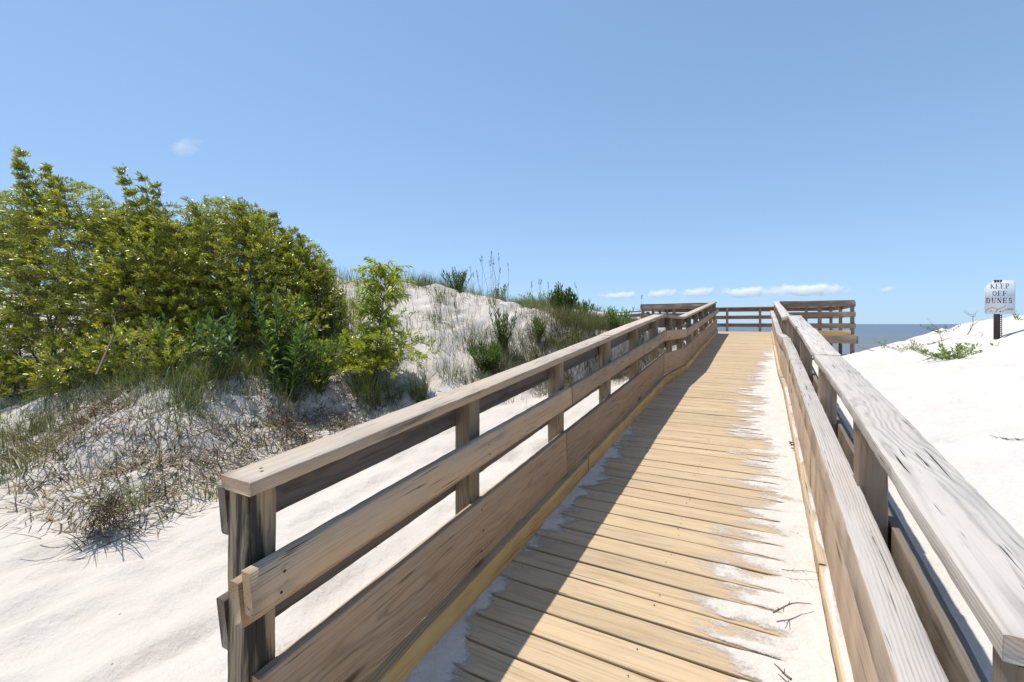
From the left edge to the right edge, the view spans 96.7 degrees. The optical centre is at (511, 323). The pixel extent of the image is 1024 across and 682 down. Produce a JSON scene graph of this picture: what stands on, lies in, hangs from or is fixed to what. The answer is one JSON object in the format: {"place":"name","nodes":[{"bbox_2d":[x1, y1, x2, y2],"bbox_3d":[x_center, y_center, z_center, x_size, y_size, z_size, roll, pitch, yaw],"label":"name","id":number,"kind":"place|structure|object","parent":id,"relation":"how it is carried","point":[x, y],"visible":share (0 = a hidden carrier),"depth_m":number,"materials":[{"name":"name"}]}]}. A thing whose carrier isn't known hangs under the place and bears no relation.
{"place":"outdoors","nodes":[
{"label":"outdoors","id":0,"kind":"place"},
{"bbox_2d":[0,378,115,460],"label":"slope grass","id":1,"kind":"structure","parent":0,"point":[10,404],"depth_m":5.68,"materials":[{"name":"green plant"}]},
{"bbox_2d":[323,271,659,381],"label":"dry grass","id":2,"kind":"structure","parent":0,"point":[473,290],"depth_m":9.77,"materials":[{"name":"beige plant"}]},
{"bbox_2d":[0,276,1023,681],"bbox_3d":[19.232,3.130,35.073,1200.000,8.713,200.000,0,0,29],"label":"sand ground","id":3,"kind":"structure","parent":0,"point":[132,608],"depth_m":3.62,"materials":[{"name":"white sand"}]},
{"bbox_2d":[0,344,49,401],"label":"shrub","id":4,"kind":"object","parent":3,"relation":"on","point":[7,371],"visible":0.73,"depth_m":6.58,"materials":[{"name":"green plant"}]},
{"bbox_2d":[0,426,71,485],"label":"grass tuft","id":5,"kind":"object","parent":3,"relation":"on","point":[25,464],"visible":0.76,"depth_m":4.51,"materials":[{"name":"green plant"}]},
{"bbox_2d":[0,192,80,357],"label":"shrub","id":6,"kind":"object","parent":3,"relation":"on","point":[18,306],"visible":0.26,"depth_m":7.55,"materials":[{"name":"green plant"}]},
{"bbox_2d":[0,408,85,459],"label":"grass tuft","id":7,"kind":"object","parent":3,"relation":"on","point":[4,439],"visible":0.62,"depth_m":5.08,"materials":[{"name":"plant"}]},
{"bbox_2d":[15,383,99,433],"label":"grass tuft","id":8,"kind":"object","parent":3,"relation":"on","point":[33,422],"visible":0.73,"depth_m":5.51,"materials":[{"name":"green plant"}]},
{"bbox_2d":[6,328,112,401],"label":"shrub","id":9,"kind":"object","parent":3,"relation":"on","point":[71,358],"visible":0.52,"depth_m":6.09,"materials":[{"name":"green plant"}]},
{"bbox_2d":[0,145,144,368],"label":"shrub","id":10,"kind":"object","parent":3,"relation":"on","point":[50,201],"visible":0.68,"depth_m":7.05,"materials":[{"name":"green plant"}]},
{"bbox_2d":[38,382,134,444],"bbox_3d":[-4.819,0.991,5.288,0.823,0.688,1.032,0,0,-30],"label":"root mat","id":11,"kind":"object","parent":3,"relation":"on","point":[96,408],"visible":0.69,"depth_m":5.23,"materials":[{"name":"brown plant"}]},
{"bbox_2d":[14,464,171,543],"bbox_3d":[-2.925,1.317,3.314,0.912,0.417,0.876,0,0,9],"label":"grass clump","id":12,"kind":"object","parent":3,"relation":"on","point":[110,495],"visible":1,"depth_m":3.24,"materials":[{"name":"green plant"}]},
{"bbox_2d":[15,196,192,375],"bbox_3d":[-6.338,-0.596,7.269,3.154,2.934,2.115,0,0,29],"label":"shrub","id":13,"kind":"object","parent":3,"relation":"on","point":[95,226],"visible":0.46,"depth_m":6.77,"materials":[{"name":"green plant"}]},
{"bbox_2d":[74,325,146,382],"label":"shrub","id":14,"kind":"object","parent":3,"relation":"on","point":[105,335],"visible":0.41,"depth_m":6.07,"materials":[{"name":"green plant"}]},
{"bbox_2d":[115,472,184,529],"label":"grass tuft","id":15,"kind":"object","parent":3,"relation":"on","point":[142,496],"visible":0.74,"depth_m":3.62,"materials":[{"name":"plant"}]},
{"bbox_2d":[91,208,215,337],"bbox_3d":[-6.605,-0.865,8.693,2.318,2.647,2.318,0,0,-37],"label":"shrub","id":16,"kind":"object","parent":3,"relation":"on","point":[145,261],"visible":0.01,"depth_m":8.35,"materials":[{"name":"green plant"}]},
{"bbox_2d":[81,313,226,387],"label":"shrub","id":17,"kind":"object","parent":3,"relation":"on","point":[148,340],"visible":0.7,"depth_m":5.87,"materials":[{"name":"green plant"}]},
{"bbox_2d":[73,302,154,375],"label":"bare branch","id":18,"kind":"object","parent":17,"relation":"attached to","point":[103,357],"visible":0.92,"depth_m":5.72,"materials":[{"name":"wood"}]},
{"bbox_2d":[131,414,190,457],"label":"grass tuft","id":19,"kind":"object","parent":3,"relation":"on","point":[167,424],"visible":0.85,"depth_m":4.56,"materials":[{"name":"plant"}]},
{"bbox_2d":[78,163,257,364],"bbox_3d":[-5.395,-0.877,7.217,2.687,3.208,1.979,0,0,0],"label":"shrub","id":20,"kind":"object","parent":3,"relation":"on","point":[163,227],"visible":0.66,"depth_m":6.78,"materials":[{"name":"green plant"}]},
{"bbox_2d":[8,337,349,454],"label":"bank grass","id":21,"kind":"structure","parent":3,"relation":"on","point":[134,375],"depth_m":5.58,"materials":[{"name":"green plant"}]},
{"bbox_2d":[150,312,209,374],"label":"tall weed","id":22,"kind":"object","parent":3,"relation":"on","point":[194,337],"visible":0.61,"depth_m":5.89,"materials":[{"name":"green plant"}]},
{"bbox_2d":[170,468,220,506],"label":"grass tuft","id":23,"kind":"object","parent":3,"relation":"on","point":[208,496],"visible":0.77,"depth_m":3.88,"materials":[{"name":"green plant"}]},
{"bbox_2d":[0,368,401,524],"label":"bank sprouts","id":24,"kind":"object","parent":3,"relation":"on","point":[254,426],"visible":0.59,"depth_m":4.54,"materials":[{"name":"green plant"}]},
{"bbox_2d":[190,427,217,442],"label":"twig","id":25,"kind":"object","parent":3,"relation":"on","point":[196,435],"visible":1,"depth_m":4.67,"materials":[{"name":"grey wood"}]},
{"bbox_2d":[160,352,250,394],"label":"grass tuft","id":26,"kind":"object","parent":3,"relation":"on","point":[223,383],"visible":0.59,"depth_m":5.51,"materials":[{"name":"plant"}]},
{"bbox_2d":[198,308,238,378],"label":"tall weed","id":27,"kind":"object","parent":3,"relation":"on","point":[227,342],"visible":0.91,"depth_m":5.80,"materials":[{"name":"green plant"}]},
{"bbox_2d":[0,354,439,568],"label":"dead stems","id":28,"kind":"object","parent":3,"relation":"on","point":[137,467],"visible":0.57,"depth_m":4.50,"materials":[{"name":"plant"}]},
{"bbox_2d":[157,195,310,357],"bbox_3d":[-4.461,-0.786,7.447,2.627,2.708,2.086,0,0,29],"label":"shrub","id":29,"kind":"object","parent":3,"relation":"on","point":[248,236],"visible":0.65,"depth_m":7.05,"materials":[{"name":"green plant"}]},
{"bbox_2d":[170,195,304,333],"bbox_3d":[-4.787,-1.042,8.074,2.284,2.497,2.136,0,0,29],"label":"shrub","id":30,"kind":"object","parent":3,"relation":"on","point":[256,260],"visible":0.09,"depth_m":7.73,"materials":[{"name":"green plant"}]},
{"bbox_2d":[248,281,304,379],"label":"tall weed","id":31,"kind":"object","parent":3,"relation":"on","point":[276,307],"visible":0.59,"depth_m":6.31,"materials":[{"name":"green plant"}]},
{"bbox_2d":[244,364,312,418],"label":"grass tuft","id":32,"kind":"object","parent":3,"relation":"on","point":[280,394],"visible":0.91,"depth_m":5.91,"materials":[{"name":"plant"}]},
{"bbox_2d":[220,290,339,395],"bbox_3d":[-3.382,0.259,6.781,2.261,1.561,1.345,0,0,29],"label":"shrub","id":33,"kind":"object","parent":3,"relation":"on","point":[269,308],"visible":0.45,"depth_m":6.63,"materials":[{"name":"green plant"}]},
{"bbox_2d":[252,401,322,449],"bbox_3d":[-2.692,1.272,5.520,0.931,0.596,0.643,0,0,29],"label":"root mat","id":34,"kind":"object","parent":3,"relation":"on","point":[292,431],"visible":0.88,"depth_m":5.53,"materials":[{"name":"plant"}]},
{"bbox_2d":[259,309,319,399],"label":"tall weed","id":35,"kind":"object","parent":3,"relation":"on","point":[293,375],"visible":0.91,"depth_m":6.21,"materials":[{"name":"green plant"}]},
{"bbox_2d":[239,210,344,342],"bbox_3d":[-3.868,-0.768,7.950,1.821,2.386,1.699,0,0,29],"label":"shrub","id":36,"kind":"object","parent":3,"relation":"on","point":[305,256],"visible":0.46,"depth_m":7.68,"materials":[{"name":"green plant"}]},
{"bbox_2d":[280,359,324,402],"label":"grass tuft","id":37,"kind":"object","parent":3,"relation":"on","point":[305,386],"visible":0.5,"depth_m":6.29,"materials":[{"name":"green plant"}]},
{"bbox_2d":[302,329,340,393],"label":"tall weed","id":38,"kind":"object","parent":3,"relation":"on","point":[324,377],"visible":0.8,"depth_m":6.45,"materials":[{"name":"green plant"}]},
{"bbox_2d":[294,257,353,345],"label":"shrub","id":39,"kind":"object","parent":3,"relation":"on","point":[340,313],"visible":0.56,"depth_m":7.74,"materials":[{"name":"green plant"}]},
{"bbox_2d":[297,394,365,433],"bbox_3d":[-2.306,1.229,6.049,1.175,0.442,0.885,0,0,29],"label":"root mat","id":40,"kind":"object","parent":3,"relation":"on","point":[337,422],"visible":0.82,"depth_m":6.02,"materials":[{"name":"brown plant"}]},
{"bbox_2d":[321,292,364,338],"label":"grass tuft","id":41,"kind":"object","parent":3,"relation":"on","point":[352,323],"visible":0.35,"depth_m":8.08,"materials":[{"name":"green plant"}]},
{"bbox_2d":[335,286,370,314],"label":"grass tuft","id":42,"kind":"object","parent":3,"relation":"on","point":[353,300],"visible":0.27,"depth_m":8.91,"materials":[{"name":"green plant"}]},
{"bbox_2d":[339,355,390,411],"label":"grass tuft","id":43,"kind":"object","parent":3,"relation":"on","point":[368,389],"visible":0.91,"depth_m":6.65,"materials":[{"name":"green plant"}]},
{"bbox_2d":[318,307,440,386],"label":"shrub","id":44,"kind":"object","parent":3,"relation":"on","point":[348,356],"visible":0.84,"depth_m":6.81,"materials":[{"name":"green plant"}]},
{"bbox_2d":[345,256,416,374],"bbox_3d":[-2.127,-0.126,7.404,1.126,2.024,1.191,0,0,-17],"label":"young tree","id":45,"kind":"object","parent":3,"relation":"on","point":[379,270],"visible":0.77,"depth_m":7.24,"materials":[{"name":"green plant"}]},
{"bbox_2d":[383,293,396,309],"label":"grass tuft","id":46,"kind":"object","parent":3,"relation":"on","point":[389,304],"visible":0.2,"depth_m":9.59,"materials":[{"name":"plant"}]},
{"bbox_2d":[374,373,408,405],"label":"grass tuft","id":47,"kind":"object","parent":3,"relation":"on","point":[392,394],"visible":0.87,"depth_m":6.92,"materials":[{"name":"plant"}]},
{"bbox_2d":[214,262,606,311],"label":"dune grass","id":48,"kind":"structure","parent":3,"relation":"on","point":[420,282],"depth_m":11.50,"materials":[{"name":"green plant"}]},
{"bbox_2d":[399,360,436,402],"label":"grass tuft","id":49,"kind":"object","parent":3,"relation":"on","point":[420,392],"visible":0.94,"depth_m":7.04,"materials":[{"name":"green plant"}]},
{"bbox_2d":[424,306,443,323],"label":"grass tuft","id":50,"kind":"object","parent":3,"relation":"on","point":[431,315],"visible":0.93,"depth_m":9.27,"materials":[{"name":"beige plant"}]},
{"bbox_2d":[426,323,450,350],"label":"grass tuft","id":51,"kind":"object","parent":3,"relation":"on","point":[435,338],"visible":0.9,"depth_m":8.31,"materials":[{"name":"beige plant"}]},
{"bbox_2d":[431,281,450,301],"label":"grass tuft","id":52,"kind":"object","parent":3,"relation":"on","point":[442,297],"visible":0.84,"depth_m":10.26,"materials":[{"name":"plant"}]},
{"bbox_2d":[424,276,458,327],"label":"dry stalk","id":53,"kind":"object","parent":3,"relation":"on","point":[440,302],"visible":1,"depth_m":9.41,"materials":[{"name":"beige plant"}]},
{"bbox_2d":[434,357,468,383],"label":"grass tuft","id":54,"kind":"object","parent":3,"relation":"on","point":[449,375],"visible":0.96,"depth_m":7.60,"materials":[{"name":"beige plant"}]},
{"bbox_2d":[441,268,472,292],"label":"leafy plant","id":55,"kind":"object","parent":3,"relation":"on","point":[454,276],"visible":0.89,"depth_m":11.71,"materials":[{"name":"green plant"}]},
{"bbox_2d":[449,267,481,292],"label":"dry stalk","id":56,"kind":"object","parent":3,"relation":"on","point":[471,280],"visible":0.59,"depth_m":12.95,"materials":[{"name":"brown plant"}]},
{"bbox_2d":[458,328,478,345],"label":"grass tuft","id":57,"kind":"object","parent":3,"relation":"on","point":[468,339],"visible":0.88,"depth_m":8.76,"materials":[{"name":"plant"}]},
{"bbox_2d":[460,366,489,384],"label":"grass tuft","id":58,"kind":"object","parent":3,"relation":"on","point":[473,375],"visible":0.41,"depth_m":7.61,"materials":[{"name":"green plant"}]},
{"bbox_2d":[466,340,503,373],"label":"leafy plant","id":59,"kind":"object","parent":3,"relation":"on","point":[493,354],"visible":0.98,"depth_m":8.01,"materials":[{"name":"green plant"}]},
{"bbox_2d":[480,290,498,306],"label":"grass tuft","id":60,"kind":"object","parent":3,"relation":"on","point":[493,303],"visible":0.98,"depth_m":10.33,"materials":[{"name":"plant"}]},
{"bbox_2d":[479,251,508,297],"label":"dry stalk","id":61,"kind":"object","parent":3,"relation":"on","point":[498,291],"visible":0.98,"depth_m":11.68,"materials":[{"name":"brown plant"}]},
{"bbox_2d":[491,284,507,299],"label":"leafy plant","id":62,"kind":"object","parent":3,"relation":"on","point":[505,289],"visible":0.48,"depth_m":13.01,"materials":[{"name":"green plant"}]},
{"bbox_2d":[488,307,516,350],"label":"leafy plant","id":63,"kind":"object","parent":3,"relation":"on","point":[501,332],"visible":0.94,"depth_m":8.88,"materials":[{"name":"green plant"}]},
{"bbox_2d":[489,354,518,373],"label":"grass tuft","id":64,"kind":"object","parent":3,"relation":"on","point":[505,365],"visible":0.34,"depth_m":8.17,"materials":[{"name":"green plant"}]},
{"bbox_2d":[515,294,538,307],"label":"grass tuft","id":65,"kind":"object","parent":3,"relation":"on","point":[528,302],"visible":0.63,"depth_m":10.85,"materials":[{"name":"green plant"}]},
{"bbox_2d":[531,316,545,342],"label":"leafy plant","id":66,"kind":"object","parent":3,"relation":"on","point":[538,331],"visible":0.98,"depth_m":9.24,"materials":[{"name":"green plant"}]},
{"bbox_2d":[518,290,562,308],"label":"leafy plant","id":67,"kind":"object","parent":3,"relation":"on","point":[543,295],"visible":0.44,"depth_m":14.69,"materials":[{"name":"green plant"}]},
{"bbox_2d":[534,301,550,314],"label":"grass tuft","id":68,"kind":"object","parent":3,"relation":"on","point":[543,310],"visible":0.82,"depth_m":10.17,"materials":[{"name":"green plant"}]},
{"bbox_2d":[426,299,664,402],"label":"olive grass","id":69,"kind":"structure","parent":3,"relation":"on","point":[602,324],"depth_m":9.26,"materials":[{"name":"green plant"}]},
{"bbox_2d":[531,280,578,309],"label":"dry stalk","id":70,"kind":"object","parent":3,"relation":"on","point":[547,296],"visible":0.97,"depth_m":11.42,"materials":[{"name":"brown plant"}]},
{"bbox_2d":[539,336,573,379],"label":"grass tuft","id":71,"kind":"object","parent":3,"relation":"on","point":[559,349],"visible":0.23,"depth_m":9.06,"materials":[{"name":"plant"}]},
{"bbox_2d":[547,281,578,312],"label":"leafy bush","id":72,"kind":"object","parent":3,"relation":"on","point":[562,299],"visible":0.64,"depth_m":11.46,"materials":[{"name":"green plant"}]},
{"bbox_2d":[561,312,577,328],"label":"grass tuft","id":73,"kind":"object","parent":3,"relation":"on","point":[568,318],"visible":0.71,"depth_m":9.59,"materials":[{"name":"green plant"}]},
{"bbox_2d":[551,301,595,320],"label":"grass tuft","id":74,"kind":"object","parent":3,"relation":"on","point":[571,312],"visible":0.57,"depth_m":10.10,"materials":[{"name":"green plant"}]},
{"bbox_2d":[567,312,598,371],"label":"grass tuft","id":75,"kind":"object","parent":3,"relation":"on","point":[582,327],"visible":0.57,"depth_m":9.33,"materials":[{"name":"green plant"}]},
{"bbox_2d":[572,299,600,314],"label":"leafy bush","id":76,"kind":"object","parent":3,"relation":"on","point":[585,305],"visible":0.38,"depth_m":11.75,"materials":[{"name":"green plant"}]},
{"bbox_2d":[362,330,857,681],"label":"boardwalk","id":77,"kind":"structure","parent":3,"relation":"on","point":[612,582],"depth_m":2.41,"materials":[{"name":"brown wood"}]},
{"bbox_2d":[216,302,718,681],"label":"wooden railing","id":78,"kind":"object","parent":77,"relation":"on","point":[362,633],"visible":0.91,"depth_m":1.76,"materials":[{"name":"brown wood"}]},
{"bbox_2d":[403,418,644,681],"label":"sand drift","id":79,"kind":"object","parent":77,"relation":"on","point":[443,655],"visible":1,"depth_m":2.07,"materials":[{"name":"white sand"}]},
{"bbox_2d":[640,303,708,329],"bbox_3d":[6.284,0.334,16.717,2.161,2.011,4.448,0,0,29],"label":"platform railing","id":80,"kind":"object","parent":77,"relation":"on","point":[654,308],"visible":0.46,"depth_m":14.82,"materials":[{"name":"brown wood"}]},
{"bbox_2d":[665,306,832,346],"bbox_3d":[9.038,0.571,17.866,5.875,2.494,0.170,0,0,29],"label":"platform railing","id":81,"kind":"object","parent":77,"relation":"attached to","point":[748,309],"visible":0.34,"depth_m":17.73,"materials":[{"name":"brown wood"}]},
{"bbox_2d":[691,349,836,681],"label":"sand drift","id":82,"kind":"object","parent":77,"relation":"on","point":[802,649],"visible":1,"depth_m":2.23,"materials":[{"name":"white sand"}]},
{"bbox_2d":[774,663,791,680],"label":"twig","id":83,"kind":"object","parent":82,"relation":"on","point":[787,676],"visible":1,"depth_m":1.64,"materials":[{"name":"wood"}]},
{"bbox_2d":[773,601,809,612],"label":"twig","id":84,"kind":"object","parent":82,"relation":"on","point":[783,607],"visible":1,"depth_m":1.95,"materials":[{"name":"wood"}]},
{"bbox_2d":[782,569,815,574],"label":"twig","id":85,"kind":"object","parent":77,"relation":"on","point":[797,570],"visible":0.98,"depth_m":2.19,"materials":[{"name":"brown wood"}]},
{"bbox_2d":[780,300,855,354],"bbox_3d":[9.712,0.372,14.837,1.829,2.092,4.447,0,0,29],"label":"platform railing","id":86,"kind":"object","parent":77,"relation":"on","point":[839,305],"visible":0.7,"depth_m":12.83,"materials":[{"name":"brown wood"}]},
{"bbox_2d":[785,387,853,681],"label":"sand drift","id":87,"kind":"object","parent":77,"relation":"on","point":[844,656],"visible":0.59,"depth_m":1.90,"materials":[{"name":"white sand"}]},
{"bbox_2d":[770,301,1023,681],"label":"wooden railing","id":88,"kind":"object","parent":77,"relation":"on","point":[898,622],"visible":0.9,"depth_m":1.26,"materials":[{"name":"brown wood"}]},
{"bbox_2d":[603,305,633,328],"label":"leafy plant","id":89,"kind":"object","parent":3,"relation":"on","point":[612,314],"visible":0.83,"depth_m":9.79,"materials":[{"name":"green plant"}]},
{"bbox_2d":[611,352,628,379],"bbox_3d":[2.175,0.740,9.310,1.075,0.942,0.553,0,0,29],"label":"root mat","id":90,"kind":"object","parent":3,"relation":"on","point":[625,375],"visible":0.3,"depth_m":9.21,"materials":[{"name":"plant"}]},
{"bbox_2d":[618,310,649,320],"bbox_3d":[4.000,0.378,17.758,2.759,1.804,0.242,0,0,31],"label":"stair railing","id":91,"kind":"object","parent":3,"relation":"on","point":[636,315],"visible":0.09,"depth_m":17.27,"materials":[{"name":"brown wood"}]},
{"bbox_2d":[859,340,893,350],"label":"beach plant","id":92,"kind":"object","parent":3,"relation":"on","point":[879,344],"visible":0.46,"depth_m":9.71,"materials":[{"name":"green plant"}]},
{"bbox_2d":[875,337,949,351],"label":"beach plant","id":93,"kind":"object","parent":3,"relation":"on","point":[913,344],"visible":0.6,"depth_m":7.87,"materials":[{"name":"green plant"}]},
{"bbox_2d":[920,324,960,332],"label":"beach plant","id":94,"kind":"object","parent":3,"relation":"on","point":[938,328],"visible":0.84,"depth_m":8.31,"materials":[{"name":"green plant"}]},
{"bbox_2d":[905,342,998,359],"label":"beach plant","id":95,"kind":"object","parent":3,"relation":"on","point":[943,353],"visible":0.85,"depth_m":6.51,"materials":[{"name":"green plant"}]},
{"bbox_2d":[985,280,1014,339],"bbox_3d":[7.418,-0.037,6.932,0.420,1.266,0.051,0,0,7],"label":"warning sign","id":96,"kind":"object","parent":3,"relation":"on","point":[999,297],"visible":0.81,"depth_m":6.92,"materials":[{"name":"metal"}]},
{"bbox_2d":[0,0,1023,323],"label":"sky","id":97,"kind":"structure","parent":0,"point":[728,153],"materials":[{"name":"blue"}]},
{"bbox_2d":[698,324,957,353],"bbox_3d":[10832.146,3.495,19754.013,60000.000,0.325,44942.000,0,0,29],"label":"sea","id":98,"kind":"structure","parent":0,"point":[867,334],"depth_m":210.92,"materials":[{"name":"liquid"}]}
]}

